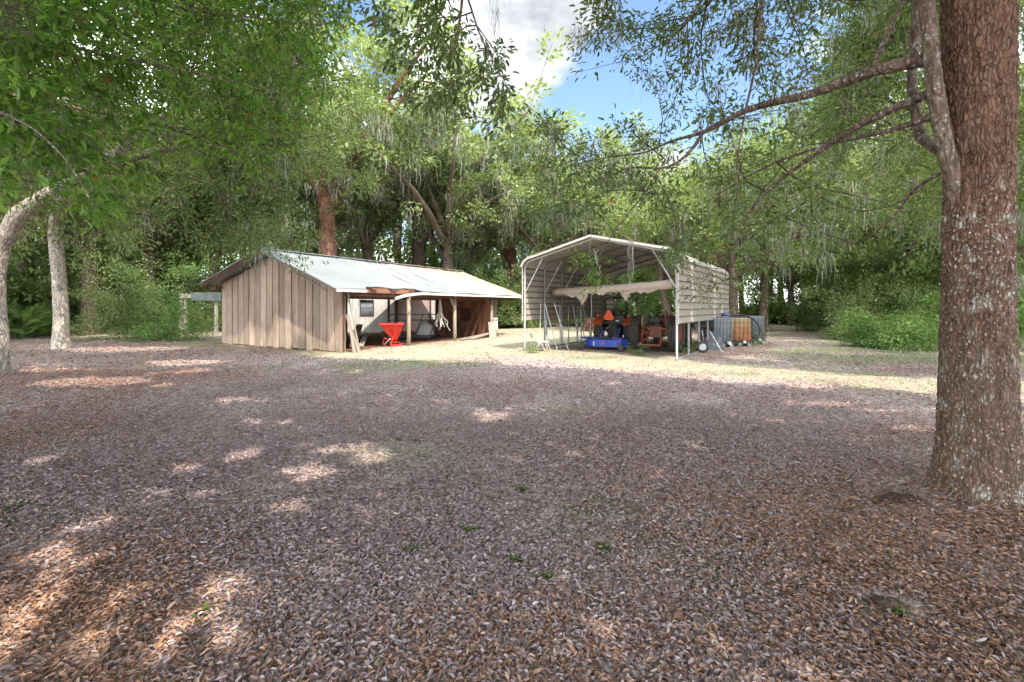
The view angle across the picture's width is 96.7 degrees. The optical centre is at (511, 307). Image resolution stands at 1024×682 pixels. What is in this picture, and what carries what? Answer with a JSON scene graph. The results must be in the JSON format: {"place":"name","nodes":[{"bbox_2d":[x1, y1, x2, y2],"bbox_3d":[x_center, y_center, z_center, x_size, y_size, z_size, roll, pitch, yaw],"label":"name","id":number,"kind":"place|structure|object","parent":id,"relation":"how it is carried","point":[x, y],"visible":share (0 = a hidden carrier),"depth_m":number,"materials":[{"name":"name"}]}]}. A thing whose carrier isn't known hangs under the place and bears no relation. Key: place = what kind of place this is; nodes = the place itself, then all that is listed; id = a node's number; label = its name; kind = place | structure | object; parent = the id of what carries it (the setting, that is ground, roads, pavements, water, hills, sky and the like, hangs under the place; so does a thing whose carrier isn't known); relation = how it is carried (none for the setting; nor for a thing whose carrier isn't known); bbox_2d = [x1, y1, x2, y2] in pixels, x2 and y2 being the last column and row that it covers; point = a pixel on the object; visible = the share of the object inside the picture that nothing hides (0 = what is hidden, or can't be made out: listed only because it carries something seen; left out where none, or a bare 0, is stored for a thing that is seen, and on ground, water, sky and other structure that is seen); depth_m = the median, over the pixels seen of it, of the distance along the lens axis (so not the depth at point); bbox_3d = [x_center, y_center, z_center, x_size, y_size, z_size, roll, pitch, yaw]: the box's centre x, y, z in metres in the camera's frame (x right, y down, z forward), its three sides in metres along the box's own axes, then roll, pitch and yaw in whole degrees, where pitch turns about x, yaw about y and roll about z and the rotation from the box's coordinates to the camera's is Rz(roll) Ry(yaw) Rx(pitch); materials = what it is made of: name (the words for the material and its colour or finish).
{"place":"outdoors","nodes":[
{"label":"outdoors","id":0,"kind":"place"},
{"bbox_2d":[0,309,1023,681],"bbox_3d":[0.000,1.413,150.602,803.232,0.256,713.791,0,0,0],"label":"ground","id":1,"kind":"structure","parent":0,"point":[774,335],"depth_m":4.07,"materials":[{"name":"brown soil"}]},
{"bbox_2d":[7,302,24,327],"bbox_3d":[-25.178,0.588,22.003,3.275,1.945,2.245,0,0,0],"label":"palmetto","id":2,"kind":"object","parent":1,"relation":"on","point":[10,306],"visible":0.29,"depth_m":22.06,"materials":[{"name":"green plant"}]},
{"bbox_2d":[7,305,51,337],"bbox_3d":[-23.241,0.734,22.342,2.939,1.653,2.719,0,0,0],"label":"palmetto","id":3,"kind":"object","parent":1,"relation":"on","point":[17,313],"visible":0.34,"depth_m":21.84,"materials":[{"name":"green plant"}]},
{"bbox_2d":[9,305,70,339],"bbox_3d":[-22.903,0.716,21.589,3.155,1.687,2.882,0,0,44],"label":"palmetto","id":4,"kind":"object","parent":1,"relation":"on","point":[48,319],"visible":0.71,"depth_m":21.46,"materials":[{"name":"green plant"}]},
{"bbox_2d":[0,213,110,336],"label":"shrub","id":5,"kind":"object","parent":1,"relation":"on","point":[23,283],"visible":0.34,"depth_m":23.53,"materials":[{"name":"green plant"}]},
{"bbox_2d":[7,258,119,335],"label":"shrub","id":6,"kind":"object","parent":1,"relation":"on","point":[71,284],"visible":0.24,"depth_m":24.39,"materials":[{"name":"green plant"}]},
{"bbox_2d":[7,238,140,329],"bbox_3d":[-28.145,-1.463,29.927,7.783,6.600,6.478,0,0,0],"label":"shrub","id":7,"kind":"object","parent":1,"relation":"on","point":[98,280],"visible":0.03,"depth_m":29.19,"materials":[{"name":"green plant"}]},
{"bbox_2d":[1,47,155,209],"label":"oak tree","id":8,"kind":"object","parent":1,"relation":"on","point":[103,152],"visible":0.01,"depth_m":22.95,"materials":[{"name":"green plant"}]},
{"bbox_2d":[0,157,204,334],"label":"oak tree","id":9,"kind":"object","parent":1,"relation":"on","point":[18,267],"depth_m":24.82,"materials":[{"name":"green plant"}]},
{"bbox_2d":[0,95,210,334],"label":"oak tree","id":10,"kind":"object","parent":1,"relation":"on","point":[88,247],"visible":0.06,"depth_m":24.78,"materials":[{"name":"green plant"}]},
{"bbox_2d":[8,97,213,330],"bbox_3d":[-23.071,-6.732,28.648,15.573,17.124,14.082,0,0,-43],"label":"oak tree","id":11,"kind":"object","parent":1,"relation":"on","point":[153,274],"visible":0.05,"depth_m":28.68,"materials":[{"name":"green plant"}]},
{"bbox_2d":[65,234,163,341],"bbox_3d":[-18.128,-0.760,20.361,5.033,5.020,3.374,0,0,10],"label":"shrub","id":12,"kind":"object","parent":1,"relation":"on","point":[104,313],"visible":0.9,"depth_m":20.21,"materials":[{"name":"green plant"}]},
{"bbox_2d":[74,247,203,340],"bbox_3d":[-17.349,-0.411,21.567,4.507,4.478,3.491,0,0,-15],"label":"shrub","id":13,"kind":"object","parent":1,"relation":"on","point":[134,308],"visible":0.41,"depth_m":21.29,"materials":[{"name":"green plant"}]},
{"bbox_2d":[105,232,207,328],"bbox_3d":[-26.126,-2.458,32.517,7.713,8.715,7.408,0,0,0],"label":"shrub","id":14,"kind":"object","parent":1,"relation":"on","point":[167,264],"visible":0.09,"depth_m":31.99,"materials":[{"name":"green plant"}]},
{"bbox_2d":[106,248,228,341],"bbox_3d":[-15.101,-0.312,20.324,4.583,4.416,4.259,0,0,0],"label":"shrub","id":15,"kind":"object","parent":1,"relation":"on","point":[162,330],"visible":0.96,"depth_m":19.99,"materials":[{"name":"green plant"}]},
{"bbox_2d":[0,0,375,374],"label":"leaning oak","id":16,"kind":"object","parent":1,"relation":"on","point":[18,217],"visible":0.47,"depth_m":11.12,"materials":[{"name":"green plant"}]},
{"bbox_2d":[159,266,222,331],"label":"shrub","id":17,"kind":"object","parent":1,"relation":"on","point":[208,317],"visible":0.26,"depth_m":27.60,"materials":[{"name":"green plant"}]},
{"bbox_2d":[0,5,384,348],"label":"lichened oak","id":18,"kind":"object","parent":1,"relation":"on","point":[60,337],"visible":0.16,"depth_m":16.54,"materials":[{"name":"green plant"}]},
{"bbox_2d":[0,0,390,242],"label":"leafy oak","id":19,"kind":"object","parent":1,"relation":"on","point":[24,40],"visible":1,"depth_m":5.40,"materials":[{"name":"green plant"}]},
{"bbox_2d":[157,228,238,325],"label":"shrub","id":20,"kind":"object","parent":1,"relation":"on","point":[189,282],"visible":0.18,"depth_m":30.96,"materials":[{"name":"green plant"}]},
{"bbox_2d":[179,292,220,334],"bbox_3d":[-16.706,0.417,24.440,2.310,2.406,0.280,0,0,0],"label":"timber frame","id":21,"kind":"object","parent":1,"relation":"on","point":[207,296],"visible":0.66,"depth_m":24.30,"materials":[{"name":"wood"}]},
{"bbox_2d":[101,72,309,328],"bbox_3d":[-20.487,-6.358,31.261,13.442,16.346,14.865,0,0,3],"label":"oak tree","id":22,"kind":"object","parent":1,"relation":"on","point":[213,259],"visible":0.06,"depth_m":30.63,"materials":[{"name":"green plant"}]},
{"bbox_2d":[190,599,220,625],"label":"weed tuft","id":23,"kind":"object","parent":1,"relation":"on","point":[204,610],"visible":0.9,"depth_m":2.23,"materials":[{"name":"green plant"}]},
{"bbox_2d":[142,79,366,260],"bbox_3d":[-17.429,-6.770,32.048,16.028,17.200,13.802,0,0,42],"label":"oak tree","id":24,"kind":"object","parent":1,"relation":"on","point":[302,195],"visible":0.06,"depth_m":29.63,"materials":[{"name":"green plant"}]},
{"bbox_2d":[191,187,370,258],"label":"oak tree","id":25,"kind":"object","parent":1,"relation":"on","point":[338,221],"visible":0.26,"depth_m":28.02,"materials":[{"name":"green plant"}]},
{"bbox_2d":[135,0,489,255],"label":"oak tree","id":26,"kind":"object","parent":1,"relation":"on","point":[327,246],"visible":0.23,"depth_m":26.33,"materials":[{"name":"green plant"}]},
{"bbox_2d":[346,315,355,352],"bbox_3d":[-5.322,0.875,15.051,0.305,1.256,0.168,0,0,12],"label":"board","id":27,"kind":"object","parent":1,"relation":"on","point":[351,336],"visible":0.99,"depth_m":15.01,"materials":[{"name":"beige wood"}]},
{"bbox_2d":[347,293,360,351],"bbox_3d":[-5.262,0.525,15.146,0.424,1.958,0.099,0,0,-14],"label":"board","id":28,"kind":"object","parent":1,"relation":"on","point":[353,323],"visible":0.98,"depth_m":15.12,"materials":[{"name":"beige wood"}]},
{"bbox_2d":[199,248,521,352],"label":"pole shed","id":29,"kind":"structure","parent":1,"relation":"on","point":[280,306],"depth_m":17.34,"materials":[{"name":"brown wood"}]},
{"bbox_2d":[332,255,463,272],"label":"fallen branches","id":30,"kind":"object","parent":29,"relation":"on","point":[443,269],"visible":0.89,"depth_m":22.18,"materials":[{"name":"brown plant"}]},
{"bbox_2d":[434,299,449,330],"bbox_3d":[-3.073,0.318,19.828,0.598,1.440,0.526,0,0,26],"label":"rope bundle","id":31,"kind":"object","parent":29,"relation":"hanging from","point":[439,313],"visible":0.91,"depth_m":19.90,"materials":[{"name":"white fabric"}]},
{"bbox_2d":[289,91,465,259],"bbox_3d":[-10.749,-7.855,33.600,16.002,19.460,17.697,0,0,41],"label":"oak tree","id":32,"kind":"object","parent":1,"relation":"on","point":[367,245],"visible":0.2,"depth_m":31.45,"materials":[{"name":"green plant"}]},
{"bbox_2d":[348,291,434,331],"bbox_3d":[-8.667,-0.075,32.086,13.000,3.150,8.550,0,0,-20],"label":"trailer","id":33,"kind":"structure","parent":1,"relation":"on","point":[370,315],"depth_m":28.03,"materials":[{"name":"grey metal"}]},
{"bbox_2d":[360,300,373,315],"bbox_3d":[-8.851,0.050,27.744,0.800,1.000,0.080,0,0,-20],"label":"window frame","id":34,"kind":"structure","parent":33,"relation":"in","point":[366,306],"depth_m":27.77,"materials":[{"name":"white metal"}]},
{"bbox_2d":[398,300,429,330],"bbox_3d":[-6.188,0.443,28.760,1.980,2.082,0.038,0,0,-20],"label":"roller door","id":35,"kind":"structure","parent":33,"relation":"in","point":[417,306],"depth_m":28.76,"materials":[{"name":"beige metal"}]},
{"bbox_2d":[379,322,403,345],"bbox_3d":[-4.654,1.055,17.600,0.915,0.880,0.915,0,0,-16],"label":"fertilizer spreader","id":36,"kind":"object","parent":1,"relation":"on","point":[392,330],"visible":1,"depth_m":17.32,"materials":[{"name":"red metal"}]},
{"bbox_2d":[381,314,437,341],"bbox_3d":[-4.524,0.899,20.276,2.481,1.202,0.857,0,0,-10],"label":"steel rack","id":37,"kind":"object","parent":1,"relation":"on","point":[404,336],"visible":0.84,"depth_m":19.96,"materials":[{"name":"metal"}]},
{"bbox_2d":[411,321,438,337],"bbox_3d":[-4.304,1.071,22.507,1.300,0.838,0.831,0,0,0],"label":"covered heap","id":38,"kind":"object","parent":1,"relation":"on","point":[425,328],"visible":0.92,"depth_m":22.19,"materials":[{"name":"white fabric"}]},
{"bbox_2d":[268,0,586,265],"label":"oak tree","id":39,"kind":"object","parent":1,"relation":"on","point":[418,253],"visible":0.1,"depth_m":30.96,"materials":[{"name":"green plant"}]},
{"bbox_2d":[323,68,537,269],"bbox_3d":[-5.956,-6.646,31.324,15.564,16.952,18.626,0,0,7],"label":"oak tree","id":40,"kind":"object","parent":1,"relation":"on","point":[453,152],"visible":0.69,"depth_m":28.12,"materials":[{"name":"green plant"}]},
{"bbox_2d":[357,0,528,140],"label":"overhanging oak","id":41,"kind":"object","parent":1,"relation":"on","point":[440,101],"visible":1,"depth_m":3.82,"materials":[{"name":"green plant"}]},
{"bbox_2d":[428,320,460,335],"bbox_3d":[-3.640,1.080,23.640,2.030,0.840,0.101,0,0,-15],"label":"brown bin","id":42,"kind":"object","parent":1,"relation":"on","point":[445,330],"visible":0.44,"depth_m":23.68,"materials":[{"name":"brown"}]},
{"bbox_2d":[445,302,462,335],"bbox_3d":[-2.992,0.615,23.594,0.994,1.744,0.266,0,0,-42],"label":"board","id":43,"kind":"object","parent":1,"relation":"on","point":[457,313],"visible":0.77,"depth_m":23.58,"materials":[{"name":"brown wood"}]},
{"bbox_2d":[380,113,538,274],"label":"oak tree","id":44,"kind":"object","parent":1,"relation":"on","point":[464,252],"visible":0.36,"depth_m":33.17,"materials":[{"name":"green plant"}]},
{"bbox_2d":[463,302,479,336],"bbox_3d":[-2.070,0.615,23.127,0.894,1.743,0.256,0,0,-39],"label":"board","id":45,"kind":"object","parent":1,"relation":"on","point":[470,320],"visible":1,"depth_m":23.09,"materials":[{"name":"brown wood"}]},
{"bbox_2d":[470,302,484,335],"bbox_3d":[-1.736,0.615,22.985,0.798,1.742,0.250,0,0,-37],"label":"board","id":46,"kind":"object","parent":1,"relation":"on","point":[477,318],"visible":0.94,"depth_m":22.95,"materials":[{"name":"brown wood"}]},
{"bbox_2d":[488,322,495,337],"bbox_3d":[-0.983,1.125,22.525,0.342,0.762,0.373,0,0,-13],"label":"board","id":47,"kind":"object","parent":1,"relation":"on","point":[492,329],"visible":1,"depth_m":22.51,"materials":[{"name":"beige wood"}]},
{"bbox_2d":[493,300,497,334],"bbox_3d":[-0.938,0.500,23.855,0.080,2.000,0.600,0,0,30],"label":"white panel","id":48,"kind":"object","parent":1,"relation":"on","point":[495,318],"visible":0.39,"depth_m":23.98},
{"bbox_2d":[460,256,535,327],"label":"shrub","id":49,"kind":"object","parent":1,"relation":"on","point":[500,314],"visible":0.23,"depth_m":31.96,"materials":[{"name":"green plant"}]},
{"bbox_2d":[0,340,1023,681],"bbox_3d":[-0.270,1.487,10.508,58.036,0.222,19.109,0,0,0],"label":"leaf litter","id":50,"kind":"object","parent":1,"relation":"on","point":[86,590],"visible":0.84,"depth_m":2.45,"materials":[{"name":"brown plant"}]},
{"bbox_2d":[177,626,216,666],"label":"twig","id":51,"kind":"object","parent":50,"relation":"on","point":[187,635],"visible":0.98,"depth_m":2.02,"materials":[{"name":"wood"}]},
{"bbox_2d":[0,341,1023,681],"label":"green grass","id":52,"kind":"structure","parent":1,"relation":"on","point":[612,479],"depth_m":4.36,"materials":[{"name":"green plant"}]},
{"bbox_2d":[0,382,1023,681],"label":"twig debris","id":53,"kind":"object","parent":1,"relation":"on","point":[482,544],"visible":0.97,"depth_m":3.18,"materials":[{"name":"brown plant"}]},
{"bbox_2d":[435,98,589,285],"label":"oak tree","id":54,"kind":"object","parent":1,"relation":"on","point":[509,255],"visible":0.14,"depth_m":35.21,"materials":[{"name":"green plant"}]},
{"bbox_2d":[473,230,551,327],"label":"shrub","id":55,"kind":"object","parent":1,"relation":"on","point":[518,310],"visible":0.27,"depth_m":33.47,"materials":[{"name":"green plant"}]},
{"bbox_2d":[7,226,1023,335],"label":"undergrowth","id":56,"kind":"object","parent":1,"relation":"on","point":[37,270],"visible":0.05,"depth_m":35.65,"materials":[{"name":"green plant"}]},
{"bbox_2d":[10,60,1023,329],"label":"woods","id":57,"kind":"object","parent":1,"relation":"on","point":[430,246],"depth_m":41.60,"materials":[{"name":"green plant"}]},
{"bbox_2d":[530,333,550,351],"bbox_3d":[0.961,1.188,15.545,0.666,0.636,0.436,0,0,-12],"label":"folding chair","id":58,"kind":"object","parent":1,"relation":"on","point":[536,341],"visible":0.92,"depth_m":15.40,"materials":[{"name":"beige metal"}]},
{"bbox_2d":[535,570,554,581],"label":"weed tuft","id":59,"kind":"object","parent":1,"relation":"on","point":[547,575],"visible":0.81,"depth_m":2.50,"materials":[{"name":"green plant"}]},
{"bbox_2d":[505,263,587,326],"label":"shrub","id":60,"kind":"object","parent":1,"relation":"on","point":[570,320],"visible":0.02,"depth_m":34.84,"materials":[{"name":"green plant"}]},
{"bbox_2d":[80,338,1023,393],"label":"dry lawn","id":61,"kind":"structure","parent":1,"relation":"on","point":[618,357],"depth_m":13.99,"materials":[{"name":"beige plant"}]},
{"bbox_2d":[457,149,649,326],"bbox_3d":[3.197,-5.984,35.794,14.158,15.568,12.802,0,0,3],"label":"oak tree","id":62,"kind":"object","parent":1,"relation":"on","point":[550,241],"visible":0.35,"depth_m":33.62,"materials":[{"name":"green plant"}]},
{"bbox_2d":[546,305,581,348],"bbox_3d":[1.977,0.714,17.121,0.594,1.571,1.743,0,0,35],"label":"pipe rack","id":63,"kind":"object","parent":1,"relation":"on","point":[564,322],"visible":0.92,"depth_m":17.27,"materials":[{"name":"grey metal"}]},
{"bbox_2d":[540,242,657,326],"bbox_3d":[6.701,-1.850,38.496,9.763,8.047,8.769,0,0,0],"label":"shrub","id":64,"kind":"object","parent":1,"relation":"on","point":[579,325],"visible":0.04,"depth_m":36.03,"materials":[{"name":"green plant"}]},
{"bbox_2d":[579,327,627,351],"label":"mower deck","id":65,"kind":"structure","parent":1,"relation":"on","point":[605,340],"depth_m":15.84,"materials":[{"name":"blue metal"}]},
{"bbox_2d":[534,109,674,239],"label":"oak tree","id":66,"kind":"object","parent":1,"relation":"on","point":[612,146],"visible":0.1,"depth_m":35.99,"materials":[{"name":"green plant"}]},
{"bbox_2d":[592,297,630,346],"bbox_3d":[4.261,0.565,17.850,1.600,1.898,2.839,0,0,35],"label":"compact tractor","id":67,"kind":"object","parent":1,"relation":"on","point":[617,318],"visible":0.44,"depth_m":17.30,"materials":[{"name":"orange paint"}]},
{"bbox_2d":[520,234,729,360],"bbox_3d":[4.817,-0.353,17.571,5.273,3.806,8.370,0,0,35],"label":"metal carport","id":68,"kind":"object","parent":1,"relation":"on","point":[545,273],"visible":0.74,"depth_m":16.58,"materials":[{"name":"grey metal"}]},
{"bbox_2d":[552,279,675,310],"bbox_3d":[3.135,-0.225,15.095,0.296,1.151,5.062,0,0,-39],"label":"rolled awning","id":69,"kind":"object","parent":68,"relation":"hanging from","point":[646,287],"visible":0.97,"depth_m":14.64,"materials":[{"name":"beige fabric"}]},
{"bbox_2d":[562,135,695,315],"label":"oak tree","id":70,"kind":"object","parent":1,"relation":"on","point":[647,175],"visible":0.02,"depth_m":34.51,"materials":[{"name":"green plant"}]},
{"bbox_2d":[626,343,650,355],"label":"weed clump","id":71,"kind":"object","parent":1,"relation":"on","point":[638,352],"visible":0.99,"depth_m":14.10,"materials":[{"name":"green plant"}]},
{"bbox_2d":[615,249,685,324],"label":"shrub","id":72,"kind":"object","parent":1,"relation":"on","point":[651,305],"visible":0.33,"depth_m":35.13,"materials":[{"name":"green plant"}]},
{"bbox_2d":[628,309,691,351],"bbox_3d":[5.416,0.781,16.324,1.681,1.471,3.145,0,0,35],"label":"old tractor","id":73,"kind":"object","parent":1,"relation":"on","point":[639,331],"visible":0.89,"depth_m":15.60,"materials":[{"name":"orange paint"}]},
{"bbox_2d":[579,174,762,315],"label":"oak tree","id":74,"kind":"object","parent":1,"relation":"on","point":[628,226],"visible":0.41,"depth_m":25.39,"materials":[{"name":"green plant"}]},
{"bbox_2d":[634,178,761,267],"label":"oak tree","id":75,"kind":"object","parent":1,"relation":"on","point":[725,261],"visible":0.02,"depth_m":37.63,"materials":[{"name":"green plant"}]},
{"bbox_2d":[695,323,708,352],"bbox_3d":[6.282,1.019,15.103,0.415,0.946,0.492,0,0,14],"label":"trolley","id":76,"kind":"object","parent":1,"relation":"on","point":[703,347],"visible":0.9,"depth_m":14.88,"materials":[{"name":"grey metal"}]},
{"bbox_2d":[648,240,761,327],"bbox_3d":[14.180,-1.828,33.324,7.485,7.559,7.241,0,0,0],"label":"shrub","id":77,"kind":"object","parent":1,"relation":"on","point":[692,324],"visible":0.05,"depth_m":32.55,"materials":[{"name":"green plant"}]},
{"bbox_2d":[704,332,724,349],"bbox_3d":[7.189,1.190,16.115,0.580,0.620,0.430,0,0,0],"label":"dark board","id":78,"kind":"object","parent":1,"relation":"on","point":[711,342],"visible":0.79,"depth_m":16.11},
{"bbox_2d":[700,316,733,346],"bbox_3d":[7.774,0.925,17.239,0.882,1.140,1.056,0,0,-11],"label":"caged tote","id":79,"kind":"object","parent":1,"relation":"on","point":[723,326],"visible":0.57,"depth_m":16.90,"materials":[{"name":"plastic"}]},
{"bbox_2d":[732,317,752,345],"bbox_3d":[8.870,0.935,17.840,0.892,1.120,0.906,0,0,16],"label":"caged tote","id":80,"kind":"object","parent":1,"relation":"on","point":[740,325],"visible":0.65,"depth_m":17.54,"materials":[{"name":"orange plastic"}]},
{"bbox_2d":[615,130,880,316],"bbox_3d":[12.483,-3.930,25.015,11.894,11.635,11.487,0,0,-40],"label":"oak tree","id":81,"kind":"object","parent":1,"relation":"on","point":[733,307],"visible":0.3,"depth_m":23.98,"materials":[{"name":"green plant"}]},
{"bbox_2d":[623,103,876,331],"bbox_3d":[15.778,-4.671,29.101,13.516,13.222,13.053,0,0,-37],"label":"oak tree","id":82,"kind":"object","parent":1,"relation":"on","point":[764,311],"visible":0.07,"depth_m":26.17,"materials":[{"name":"green plant"}]},
{"bbox_2d":[741,315,765,343],"bbox_3d":[10.084,0.915,19.040,0.832,1.160,0.956,0,0,16],"label":"caged tote","id":83,"kind":"object","parent":1,"relation":"on","point":[759,320],"visible":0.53,"depth_m":18.70,"materials":[{"name":"plastic"}]},
{"bbox_2d":[487,0,1023,507],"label":"oak tree","id":84,"kind":"object","parent":1,"relation":"on","point":[969,62],"visible":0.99,"depth_m":4.08,"materials":[{"name":"green plant"}]},
{"bbox_2d":[738,283,806,324],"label":"shrub","id":85,"kind":"object","parent":1,"relation":"on","point":[744,310],"visible":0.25,"depth_m":38.00,"materials":[{"name":"green plant"}]},
{"bbox_2d":[735,231,867,325],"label":"oak tree","id":86,"kind":"object","parent":1,"relation":"on","point":[789,282],"visible":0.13,"depth_m":35.87,"materials":[{"name":"green plant"}]},
{"bbox_2d":[777,266,847,324],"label":"shrub","id":87,"kind":"object","parent":1,"relation":"on","point":[803,316],"visible":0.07,"depth_m":36.84,"materials":[{"name":"green plant"}]},
{"bbox_2d":[782,245,883,331],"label":"shrub","id":88,"kind":"object","parent":1,"relation":"on","point":[825,284],"visible":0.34,"depth_m":27.92,"materials":[{"name":"green plant"}]},
{"bbox_2d":[676,0,1023,300],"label":"side oak","id":89,"kind":"object","parent":1,"relation":"on","point":[851,51],"visible":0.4,"depth_m":11.60,"materials":[{"name":"green plant"}]},
{"bbox_2d":[792,277,933,340],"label":"shrub","id":90,"kind":"object","parent":1,"relation":"on","point":[847,308],"visible":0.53,"depth_m":20.42,"materials":[{"name":"green plant"}]},
{"bbox_2d":[799,231,941,337],"bbox_3d":[18.113,-0.988,22.642,6.299,5.920,5.841,0,0,0],"label":"shrub","id":91,"kind":"object","parent":1,"relation":"on","point":[864,266],"visible":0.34,"depth_m":22.28,"materials":[{"name":"green plant"}]},
{"bbox_2d":[823,310,919,349],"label":"shrub","id":92,"kind":"object","parent":1,"relation":"on","point":[848,333],"visible":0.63,"depth_m":16.74,"materials":[{"name":"green plant"}]},
{"bbox_2d":[833,305,939,352],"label":"shrub","id":93,"kind":"object","parent":1,"relation":"on","point":[919,339],"visible":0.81,"depth_m":15.71,"materials":[{"name":"green plant"}]},
{"bbox_2d":[867,595,909,611],"bbox_3d":[1.893,1.487,2.293,0.232,0.053,0.124,0,0,0],"label":"soil spill","id":94,"kind":"object","parent":1,"relation":"on","point":[888,602],"visible":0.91,"depth_m":2.27,"materials":[{"name":"brown soil"}]},
{"bbox_2d":[873,492,922,504],"bbox_3d":[2.951,1.466,3.488,0.383,0.082,0.321,0,0,0],"label":"soil heap","id":95,"kind":"object","parent":1,"relation":"on","point":[896,496],"visible":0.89,"depth_m":3.46,"materials":[{"name":"brown soil"}]},
{"bbox_2d":[856,236,940,329],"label":"shrub","id":96,"kind":"object","parent":1,"relation":"on","point":[936,310],"visible":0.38,"depth_m":20.55,"materials":[{"name":"green plant"}]},
{"bbox_2d":[890,606,912,619],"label":"weed tuft","id":97,"kind":"object","parent":1,"relation":"on","point":[899,610],"visible":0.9,"depth_m":2.23,"materials":[{"name":"green plant"}]},
{"bbox_2d":[806,84,1023,308],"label":"oak tree","id":98,"kind":"object","parent":1,"relation":"on","point":[899,233],"visible":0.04,"depth_m":26.76,"materials":[{"name":"green plant"}]},
{"bbox_2d":[838,84,1023,271],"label":"oak tree","id":99,"kind":"object","parent":1,"relation":"on","point":[911,211],"visible":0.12,"depth_m":20.25,"materials":[{"name":"green plant"}]},
{"bbox_2d":[851,53,1023,257],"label":"oak tree","id":100,"kind":"object","parent":1,"relation":"on","point":[894,174],"depth_m":24.44,"materials":[{"name":"green plant"}]},
{"bbox_2d":[902,244,1023,349],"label":"shrub","id":101,"kind":"object","parent":1,"relation":"on","point":[1021,315],"visible":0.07,"depth_m":16.35,"materials":[{"name":"green plant"}]},
{"bbox_2d":[22,0,1023,305],"label":"sky","id":102,"kind":"structure","parent":0,"point":[523,21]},
{"bbox_2d":[583,318,610,330],"bbox_3d":[5.625,0.941,29.000,2.333,1.122,0.600,0,0,0],"label":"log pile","id":103,"kind":"object","parent":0,"point":[585,327],"visible":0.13,"depth_m":28.70,"materials":[{"name":"brown wood"}]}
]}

